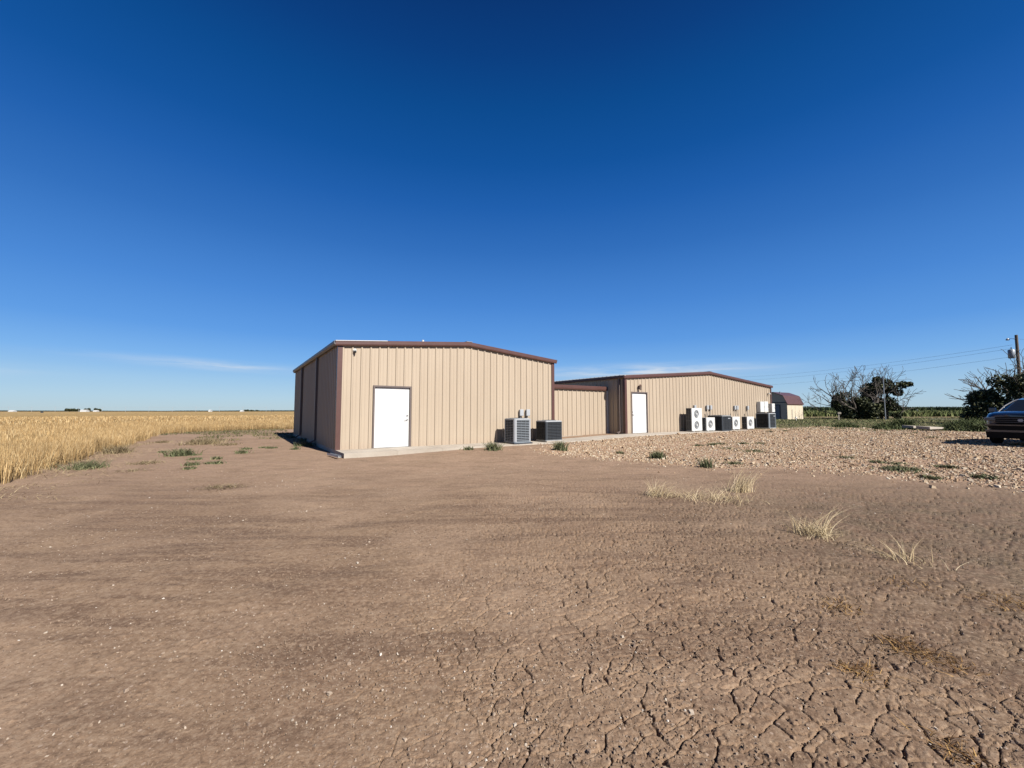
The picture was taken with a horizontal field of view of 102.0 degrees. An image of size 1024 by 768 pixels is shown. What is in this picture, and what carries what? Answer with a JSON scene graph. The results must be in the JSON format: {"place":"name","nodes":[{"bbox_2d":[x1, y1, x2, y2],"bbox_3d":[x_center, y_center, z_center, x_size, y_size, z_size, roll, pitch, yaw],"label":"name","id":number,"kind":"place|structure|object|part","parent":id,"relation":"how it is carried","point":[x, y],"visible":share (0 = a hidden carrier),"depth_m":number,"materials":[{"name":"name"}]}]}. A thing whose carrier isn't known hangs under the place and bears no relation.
{"place":"outdoors","nodes":[
{"label":"outdoors","id":0,"kind":"place"},
{"bbox_2d":[0,412,293,465],"bbox_3d":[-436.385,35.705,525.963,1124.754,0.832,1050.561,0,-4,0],"label":"wheat field","id":1,"kind":"structure","parent":0,"point":[58,414],"depth_m":98.05,"materials":[{"name":"yellow plant"}]},
{"bbox_2d":[0,411,1023,767],"bbox_3d":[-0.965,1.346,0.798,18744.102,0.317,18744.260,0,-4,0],"label":"ground","id":2,"kind":"structure","parent":0,"point":[436,483],"depth_m":2.93,"materials":[{"name":"soil"}]},
{"bbox_2d":[48,459,114,470],"bbox_3d":[-10.474,1.967,10.187,1.291,0.243,1.167,4,-5,-44],"label":"grass tuft","id":3,"kind":"object","parent":2,"relation":"on","point":[87,465],"visible":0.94,"depth_m":10.11,"materials":[{"name":"green plant"}]},
{"bbox_2d":[0,440,171,499],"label":"straw","id":4,"kind":"object","parent":2,"relation":"on","point":[79,471],"visible":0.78,"depth_m":9.72,"materials":[{"name":"beige plant"}]},
{"bbox_2d":[95,443,143,453],"bbox_3d":[-13.200,2.151,13.821,1.376,0.342,1.368,0,-4,0],"label":"grass tuft","id":5,"kind":"object","parent":2,"relation":"on","point":[119,449],"visible":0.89,"depth_m":13.77,"materials":[{"name":"beige plant"}]},
{"bbox_2d":[103,466,156,472],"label":"grass tuft","id":6,"kind":"object","parent":2,"relation":"on","point":[133,470],"visible":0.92,"depth_m":9.65,"materials":[{"name":"beige plant"}]},
{"bbox_2d":[125,460,166,464],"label":"grass tuft","id":7,"kind":"object","parent":2,"relation":"on","point":[143,462],"visible":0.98,"depth_m":11.11,"materials":[{"name":"beige plant"}]},
{"bbox_2d":[0,414,293,483],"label":"wheat","id":8,"kind":"object","parent":2,"relation":"on","point":[20,461],"visible":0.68,"depth_m":19.24,"materials":[{"name":"yellow plant"}]},
{"bbox_2d":[0,410,293,411],"bbox_3d":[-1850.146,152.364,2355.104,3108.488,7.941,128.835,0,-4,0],"label":"distant treeline","id":9,"kind":"object","parent":2,"relation":"on","point":[138,411],"visible":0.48,"depth_m":2296.66,"materials":[{"name":"green plant"}]},
{"bbox_2d":[149,440,170,442],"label":"grass tuft","id":10,"kind":"object","parent":2,"relation":"on","point":[165,441],"visible":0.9,"depth_m":18.39,"materials":[{"name":"beige plant"}]},
{"bbox_2d":[161,447,202,456],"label":"weed","id":11,"kind":"object","parent":2,"relation":"on","point":[177,452],"visible":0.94,"depth_m":12.97,"materials":[{"name":"green plant"}]},
{"bbox_2d":[179,466,196,469],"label":"weed","id":12,"kind":"object","parent":2,"relation":"on","point":[187,468],"visible":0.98,"depth_m":10.02,"materials":[{"name":"green plant"}]},
{"bbox_2d":[180,461,200,465],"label":"weed","id":13,"kind":"object","parent":2,"relation":"on","point":[192,464],"visible":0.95,"depth_m":10.66,"materials":[{"name":"green plant"}]},
{"bbox_2d":[186,457,203,460],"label":"weed","id":14,"kind":"object","parent":2,"relation":"on","point":[198,458],"visible":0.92,"depth_m":11.86,"materials":[{"name":"green plant"}]},
{"bbox_2d":[175,438,234,445],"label":"grass tuft","id":15,"kind":"object","parent":2,"relation":"on","point":[202,442],"visible":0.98,"depth_m":17.49,"materials":[{"name":"beige plant"}]},
{"bbox_2d":[210,456,222,459],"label":"weed","id":16,"kind":"object","parent":2,"relation":"on","point":[215,458],"visible":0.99,"depth_m":12.00,"materials":[{"name":"green plant"}]},
{"bbox_2d":[212,460,226,464],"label":"weed","id":17,"kind":"object","parent":2,"relation":"on","point":[218,462],"visible":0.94,"depth_m":10.99,"materials":[{"name":"green plant"}]},
{"bbox_2d":[199,481,243,491],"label":"grass tuft","id":18,"kind":"object","parent":2,"relation":"on","point":[217,487],"visible":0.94,"depth_m":7.61,"materials":[{"name":"beige plant"}]},
{"bbox_2d":[213,442,242,445],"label":"grass tuft","id":19,"kind":"object","parent":2,"relation":"on","point":[227,444],"visible":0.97,"depth_m":17.03,"materials":[{"name":"beige plant"}]},
{"bbox_2d":[161,428,295,440],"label":"grass","id":20,"kind":"structure","parent":2,"relation":"on","point":[245,432],"depth_m":25.58,"materials":[{"name":"green plant"}]},
{"bbox_2d":[234,449,253,453],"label":"weed","id":21,"kind":"object","parent":2,"relation":"on","point":[241,451],"visible":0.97,"depth_m":13.62,"materials":[{"name":"green plant"}]},
{"bbox_2d":[294,437,306,441],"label":"weed","id":22,"kind":"object","parent":2,"relation":"on","point":[302,440],"visible":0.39,"depth_m":19.25,"materials":[{"name":"green plant"}]},
{"bbox_2d":[293,440,315,446],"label":"weed","id":23,"kind":"object","parent":2,"relation":"on","point":[306,443],"visible":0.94,"depth_m":16.67,"materials":[{"name":"green plant"}]},
{"bbox_2d":[327,453,341,457],"bbox_3d":[-5.427,2.167,12.635,0.100,0.064,1.050,3,-5,-41],"label":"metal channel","id":24,"kind":"object","parent":2,"relation":"on","point":[335,455],"visible":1,"depth_m":12.53,"materials":[{"name":"silver metal"}]},
{"bbox_2d":[293,340,556,453],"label":"metal building","id":25,"kind":"structure","parent":2,"relation":"on","point":[359,394],"depth_m":15.82,"materials":[{"name":"beige metal"}]},
{"bbox_2d":[372,385,411,447],"bbox_3d":[-4.281,1.160,14.780,1.370,2.185,0.112,2,-5,-34],"label":"door","id":26,"kind":"structure","parent":25,"relation":"in","point":[391,414],"depth_m":14.78,"materials":[{"name":"white paint"}]},
{"bbox_2d":[459,446,474,449],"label":"weed","id":27,"kind":"object","parent":2,"relation":"on","point":[468,448],"visible":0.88,"depth_m":14.18,"materials":[{"name":"green plant"}]},
{"bbox_2d":[483,441,503,450],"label":"weed","id":28,"kind":"object","parent":2,"relation":"on","point":[491,446],"visible":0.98,"depth_m":14.06,"materials":[{"name":"green plant"}]},
{"bbox_2d":[0,495,1023,767],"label":"soil crumbs","id":29,"kind":"object","parent":2,"relation":"on","point":[512,663],"visible":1,"depth_m":2.27,"materials":[{"name":"brown soil"}]},
{"bbox_2d":[0,444,1023,767],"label":"pebbles","id":30,"kind":"object","parent":2,"relation":"on","point":[468,650],"visible":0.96,"depth_m":2.25,"materials":[{"name":"stone"}]},
{"bbox_2d":[552,440,568,450],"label":"weed","id":31,"kind":"object","parent":2,"relation":"on","point":[559,446],"visible":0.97,"depth_m":14.24,"materials":[{"name":"green plant"}]},
{"bbox_2d":[554,384,608,436],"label":"connecting wing","id":32,"kind":"structure","parent":2,"relation":"on","point":[581,410],"depth_m":21.55,"materials":[{"name":"beige metal"}]},
{"bbox_2d":[649,450,669,458],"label":"weed","id":33,"kind":"object","parent":2,"relation":"on","point":[657,454],"visible":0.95,"depth_m":12.21,"materials":[{"name":"green plant"}]},
{"bbox_2d":[554,371,774,433],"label":"metal building","id":34,"kind":"structure","parent":2,"relation":"on","point":[650,403],"depth_m":24.04,"materials":[{"name":"beige metal"}]},
{"bbox_2d":[631,392,647,432],"bbox_3d":[6.843,1.531,22.287,1.300,2.205,0.112,2,-5,-34],"label":"door","id":35,"kind":"structure","parent":34,"relation":"in","point":[639,400],"depth_m":22.33,"materials":[{"name":"white paint"}]},
{"bbox_2d":[642,476,696,498],"bbox_3d":[2.572,1.706,6.930,0.922,0.318,1.262,1,-4,-18],"label":"grass tuft","id":36,"kind":"object","parent":2,"relation":"on","point":[653,493],"visible":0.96,"depth_m":6.83,"materials":[{"name":"beige plant"}]},
{"bbox_2d":[695,457,715,468],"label":"weed","id":37,"kind":"object","parent":2,"relation":"on","point":[706,464],"visible":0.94,"depth_m":10.28,"materials":[{"name":"green plant"}]},
{"bbox_2d":[666,482,763,507],"bbox_3d":[3.243,1.736,6.600,1.647,0.212,1.574,0,-4,0],"label":"grass tuft","id":38,"kind":"object","parent":2,"relation":"on","point":[727,498],"visible":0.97,"depth_m":6.53,"materials":[{"name":"beige plant"}]},
{"bbox_2d":[718,461,743,464],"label":"weed","id":39,"kind":"object","parent":2,"relation":"on","point":[732,462],"visible":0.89,"depth_m":10.96,"materials":[{"name":"green plant"}]},
{"bbox_2d":[720,466,766,492],"bbox_3d":[4.173,1.667,7.230,0.833,0.437,0.714,0,-4,0],"label":"grass tuft","id":40,"kind":"object","parent":2,"relation":"on","point":[743,485],"visible":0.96,"depth_m":7.23,"materials":[{"name":"beige plant"}]},
{"bbox_2d":[742,414,753,428],"bbox_3d":[15.248,2.439,26.960,0.867,1.003,0.613,2,-5,-34],"label":"outdoor unit","id":41,"kind":"object","parent":2,"relation":"on","point":[747,422],"visible":0.99,"depth_m":26.68,"materials":[{"name":"white metal"}]},
{"bbox_2d":[739,449,764,452],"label":"weed","id":42,"kind":"object","parent":2,"relation":"on","point":[754,450],"visible":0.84,"depth_m":13.73,"materials":[{"name":"green plant"}]},
{"bbox_2d":[771,392,803,418],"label":"storage shed","id":43,"kind":"structure","parent":2,"relation":"on","point":[788,405],"depth_m":59.75,"materials":[{"name":"beige"}]},
{"bbox_2d":[772,405,780,418],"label":"door","id":44,"kind":"structure","parent":43,"relation":"in","point":[777,408],"depth_m":59.62,"materials":[{"name":"metal"}]},
{"bbox_2d":[775,505,858,540],"bbox_3d":[3.619,1.549,4.715,1.044,0.334,0.684,0,-4,-7],"label":"grass tuft","id":45,"kind":"object","parent":2,"relation":"on","point":[822,532],"visible":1,"depth_m":4.70,"materials":[{"name":"beige plant"}]},
{"bbox_2d":[807,593,870,623],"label":"leaf litter","id":46,"kind":"object","parent":2,"relation":"on","point":[837,605],"visible":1,"depth_m":2.95,"materials":[{"name":"brown plant"}]},
{"bbox_2d":[832,454,854,458],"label":"weed","id":47,"kind":"object","parent":2,"relation":"on","point":[850,457],"visible":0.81,"depth_m":11.80,"materials":[{"name":"green plant"}]},
{"bbox_2d":[831,422,865,427],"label":"bush","id":48,"kind":"object","parent":2,"relation":"on","point":[842,424],"visible":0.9,"depth_m":30.00,"materials":[{"name":"green plant"}]},
{"bbox_2d":[802,367,901,418],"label":"tree","id":49,"kind":"object","parent":2,"relation":"on","point":[856,407],"visible":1,"depth_m":58.72,"materials":[{"name":"green plant"}]},
{"bbox_2d":[828,653,905,690],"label":"leaf litter","id":50,"kind":"object","parent":2,"relation":"on","point":[856,668],"visible":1,"depth_m":2.24,"materials":[{"name":"brown plant"}]},
{"bbox_2d":[869,460,891,463],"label":"weed","id":51,"kind":"object","parent":2,"relation":"on","point":[877,461],"visible":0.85,"depth_m":10.74,"materials":[{"name":"green plant"}]},
{"bbox_2d":[883,377,885,419],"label":"metal pole","id":52,"kind":"object","parent":2,"relation":"on","point":[884,399],"visible":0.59,"depth_m":56.13,"materials":[{"name":"grey metal"}]},
{"bbox_2d":[803,406,965,410],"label":"corn","id":53,"kind":"object","parent":2,"relation":"on","point":[931,408],"visible":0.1,"depth_m":139.97,"materials":[{"name":"green plant"}]},
{"bbox_2d":[803,409,969,416],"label":"weed strip","id":54,"kind":"object","parent":2,"relation":"on","point":[915,413],"visible":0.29,"depth_m":86.97,"materials":[{"name":"green plant"}]},
{"bbox_2d":[848,365,925,418],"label":"tree","id":55,"kind":"object","parent":2,"relation":"on","point":[891,404],"visible":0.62,"depth_m":59.70,"materials":[{"name":"grey plant"}]},
{"bbox_2d":[869,422,904,429],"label":"bush","id":56,"kind":"object","parent":2,"relation":"on","point":[886,426],"visible":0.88,"depth_m":28.14,"materials":[{"name":"green plant"}]},
{"bbox_2d":[886,461,910,464],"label":"weed","id":57,"kind":"object","parent":2,"relation":"on","point":[893,463],"visible":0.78,"depth_m":10.45,"materials":[{"name":"green plant"}]},
{"bbox_2d":[886,417,919,428],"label":"bush","id":58,"kind":"object","parent":2,"relation":"on","point":[902,422],"visible":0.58,"depth_m":29.75,"materials":[{"name":"green plant"}]},
{"bbox_2d":[858,627,950,669],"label":"leaf litter","id":59,"kind":"object","parent":2,"relation":"on","point":[899,646],"visible":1,"depth_m":2.46,"materials":[{"name":"brown plant"}]},
{"bbox_2d":[869,464,943,473],"bbox_3d":[8.998,1.960,9.721,1.130,0.122,1.300,0,-4,0],"label":"weed","id":60,"kind":"object","parent":2,"relation":"on","point":[897,468],"visible":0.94,"depth_m":9.55,"materials":[{"name":"green plant"}]},
{"bbox_2d":[847,537,965,570],"bbox_3d":[3.446,1.534,3.847,1.323,0.254,0.831,2,-4,-24],"label":"grass tuft","id":61,"kind":"object","parent":2,"relation":"on","point":[901,555],"visible":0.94,"depth_m":3.90,"materials":[{"name":"beige plant"}]},
{"bbox_2d":[872,575,958,598],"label":"leaf litter","id":62,"kind":"object","parent":2,"relation":"on","point":[911,583],"visible":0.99,"depth_m":3.33,"materials":[{"name":"brown plant"}]},
{"bbox_2d":[916,474,948,479],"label":"weed","id":63,"kind":"object","parent":2,"relation":"on","point":[930,477],"visible":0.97,"depth_m":8.52,"materials":[{"name":"green plant"}]},
{"bbox_2d":[931,464,971,469],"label":"weed","id":64,"kind":"object","parent":2,"relation":"on","point":[945,466],"visible":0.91,"depth_m":9.84,"materials":[{"name":"green plant"}]},
{"bbox_2d":[893,715,1010,767],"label":"leaf litter","id":65,"kind":"object","parent":2,"relation":"on","point":[957,751],"visible":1,"depth_m":1.70,"materials":[{"name":"brown plant"}]},
{"bbox_2d":[896,641,1009,688],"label":"leaf litter","id":66,"kind":"object","parent":2,"relation":"on","point":[949,662],"visible":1,"depth_m":2.29,"materials":[{"name":"brown plant"}]},
{"bbox_2d":[933,419,972,430],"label":"bush","id":67,"kind":"object","parent":2,"relation":"on","point":[954,426],"visible":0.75,"depth_m":26.44,"materials":[{"name":"green plant"}]},
{"bbox_2d":[955,416,983,427],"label":"bush","id":68,"kind":"object","parent":2,"relation":"on","point":[970,421],"visible":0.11,"depth_m":28.18,"materials":[{"name":"green plant"}]},
{"bbox_2d":[963,418,986,431],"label":"bush","id":69,"kind":"object","parent":2,"relation":"on","point":[980,427],"visible":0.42,"depth_m":25.58,"materials":[{"name":"green plant"}]},
{"bbox_2d":[945,359,1023,421],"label":"tree","id":70,"kind":"object","parent":2,"relation":"on","point":[981,401],"visible":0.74,"depth_m":38.01,"materials":[{"name":"green plant"}]},
{"bbox_2d":[965,472,1010,479],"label":"weed","id":71,"kind":"object","parent":2,"relation":"on","point":[982,476],"visible":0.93,"depth_m":8.50,"materials":[{"name":"green plant"}]},
{"bbox_2d":[954,349,1023,399],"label":"tree","id":72,"kind":"object","parent":2,"relation":"on","point":[995,372],"visible":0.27,"depth_m":40.31,"materials":[{"name":"grey plant"}]},
{"bbox_2d":[955,581,1023,615],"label":"leaf litter","id":73,"kind":"object","parent":2,"relation":"on","point":[1008,601],"visible":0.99,"depth_m":3.03,"materials":[{"name":"brown plant"}]},
{"bbox_2d":[984,398,1023,442],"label":"parked car","id":74,"kind":"object","parent":2,"relation":"on","point":[1007,422],"visible":1,"depth_m":15.26,"materials":[{"name":"blue paint"}]},
{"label":"windows","id":75,"kind":"part","parent":74,"relation":"part of","materials":[{"name":"black glass"}]},
{"bbox_2d":[1006,335,1020,373],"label":"utility pole","id":76,"kind":"object","parent":2,"relation":"on","point":[1012,353],"visible":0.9,"depth_m":45.31,"materials":[{"name":"brown wood"}]},
{"bbox_2d":[752,345,1008,376],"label":"power line","id":77,"kind":"object","parent":76,"relation":"attached to","point":[898,361],"visible":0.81,"depth_m":57.46,"materials":[{"name":"grey metal"}]},
{"bbox_2d":[759,348,1011,379],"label":"power line","id":78,"kind":"object","parent":76,"relation":"attached to","point":[894,365],"visible":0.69,"depth_m":56.90,"materials":[{"name":"grey metal"}]},
{"bbox_2d":[773,357,1006,384],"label":"power line","id":79,"kind":"object","parent":76,"relation":"attached to","point":[895,372],"visible":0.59,"depth_m":56.62,"materials":[{"name":"grey metal"}]},
{"bbox_3d":[17.219,2.991,28.086,1.120,0.050,1.050,2,-5,-34],"label":"equipment pad","id":80,"kind":"object","parent":2,"relation":"on","visible":0},
{"bbox_2d":[755,413,775,427],"bbox_3d":[17.230,2.470,28.131,0.952,1.044,0.905,2,-5,-34],"label":"condenser unit","id":81,"kind":"object","parent":80,"relation":"on","point":[765,420],"visible":1,"depth_m":27.83,"materials":[{"name":"grey metal"}]},
{"bbox_2d":[0,0,1023,410],"label":"sky","id":82,"kind":"structure","parent":0,"point":[199,199],"materials":[{"name":"blue"}]},
{"bbox_2d":[335,430,744,457],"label":"sidewalk","id":83,"kind":"structure","parent":0,"point":[361,453],"depth_m":14.67,"materials":[{"name":"concrete"}]},
{"bbox_2d":[502,442,532,443],"bbox_3d":[0.212,2.351,16.620,0.880,0.050,0.880,2,-5,-34],"label":"equipment pad","id":84,"kind":"object","parent":83,"relation":"on","point":[518,443],"visible":0.71,"depth_m":16.35,"materials":[{"name":"grey concrete"}]},
{"bbox_2d":[504,418,530,442],"bbox_3d":[0.220,1.851,16.659,0.822,0.984,0.802,2,-5,-34],"label":"condenser unit","id":85,"kind":"object","parent":84,"relation":"on","point":[517,430],"visible":1,"depth_m":16.35,"materials":[{"name":"grey metal"}]},
{"bbox_2d":[686,408,701,431],"bbox_3d":[10.513,2.079,24.129,1.007,1.350,0.633,2,-5,-34],"label":"outdoor unit","id":86,"kind":"object","parent":83,"relation":"on","point":[693,419],"visible":1,"depth_m":23.84,"materials":[{"name":"white metal"}]},
{"bbox_2d":[702,415,714,430],"bbox_3d":[11.504,2.279,24.523,0.867,1.003,0.613,2,-5,-34],"label":"outdoor unit","id":87,"kind":"object","parent":83,"relation":"on","point":[708,423],"visible":1,"depth_m":24.26,"materials":[{"name":"white metal"}]},
{"bbox_2d":[708,415,731,430],"bbox_3d":[12.562,2.345,25.083,1.002,0.944,0.955,2,-5,-34],"label":"condenser unit","id":88,"kind":"object","parent":83,"relation":"on","point":[722,422],"visible":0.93,"depth_m":24.67,"materials":[{"name":"grey metal"}]},
{"bbox_2d":[730,414,739,429],"bbox_3d":[13.982,2.398,26.336,0.867,1.003,0.613,2,-5,-34],"label":"outdoor unit","id":89,"kind":"object","parent":83,"relation":"on","point":[735,423],"visible":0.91,"depth_m":26.08,"materials":[{"name":"white metal"}]},
{"bbox_3d":[1.583,2.423,17.698,0.860,0.045,0.780,2,-5,-34],"label":"equipment pad","id":90,"kind":"object","parent":83,"relation":"on","visible":0},
{"bbox_2d":[536,420,561,440],"bbox_3d":[1.581,1.975,17.713,0.902,0.884,0.742,2,-5,-34],"label":"condenser unit","id":91,"kind":"object","parent":90,"relation":"on","point":[548,430],"visible":1,"depth_m":17.44,"materials":[{"name":"grey metal"}]},
{"bbox_2d":[532,426,1023,492],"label":"gravel","id":92,"kind":"structure","parent":0,"point":[851,446],"depth_m":13.88,"materials":[{"name":"beige gravel"}]},
{"bbox_2d":[776,416,981,431],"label":"lawn grass","id":93,"kind":"structure","parent":0,"point":[836,419],"depth_m":46.01,"materials":[{"name":"green plant"}]},
{"bbox_2d":[902,425,915,427],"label":"concrete slab","id":94,"kind":"structure","parent":93,"relation":"on","point":[906,426],"depth_m":28.30,"materials":[{"name":"grey concrete"}]},
{"bbox_2d":[916,426,945,428],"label":"concrete slab","id":95,"kind":"structure","parent":93,"relation":"on","point":[923,427],"depth_m":26.50,"materials":[{"name":"beige concrete"}]}
]}

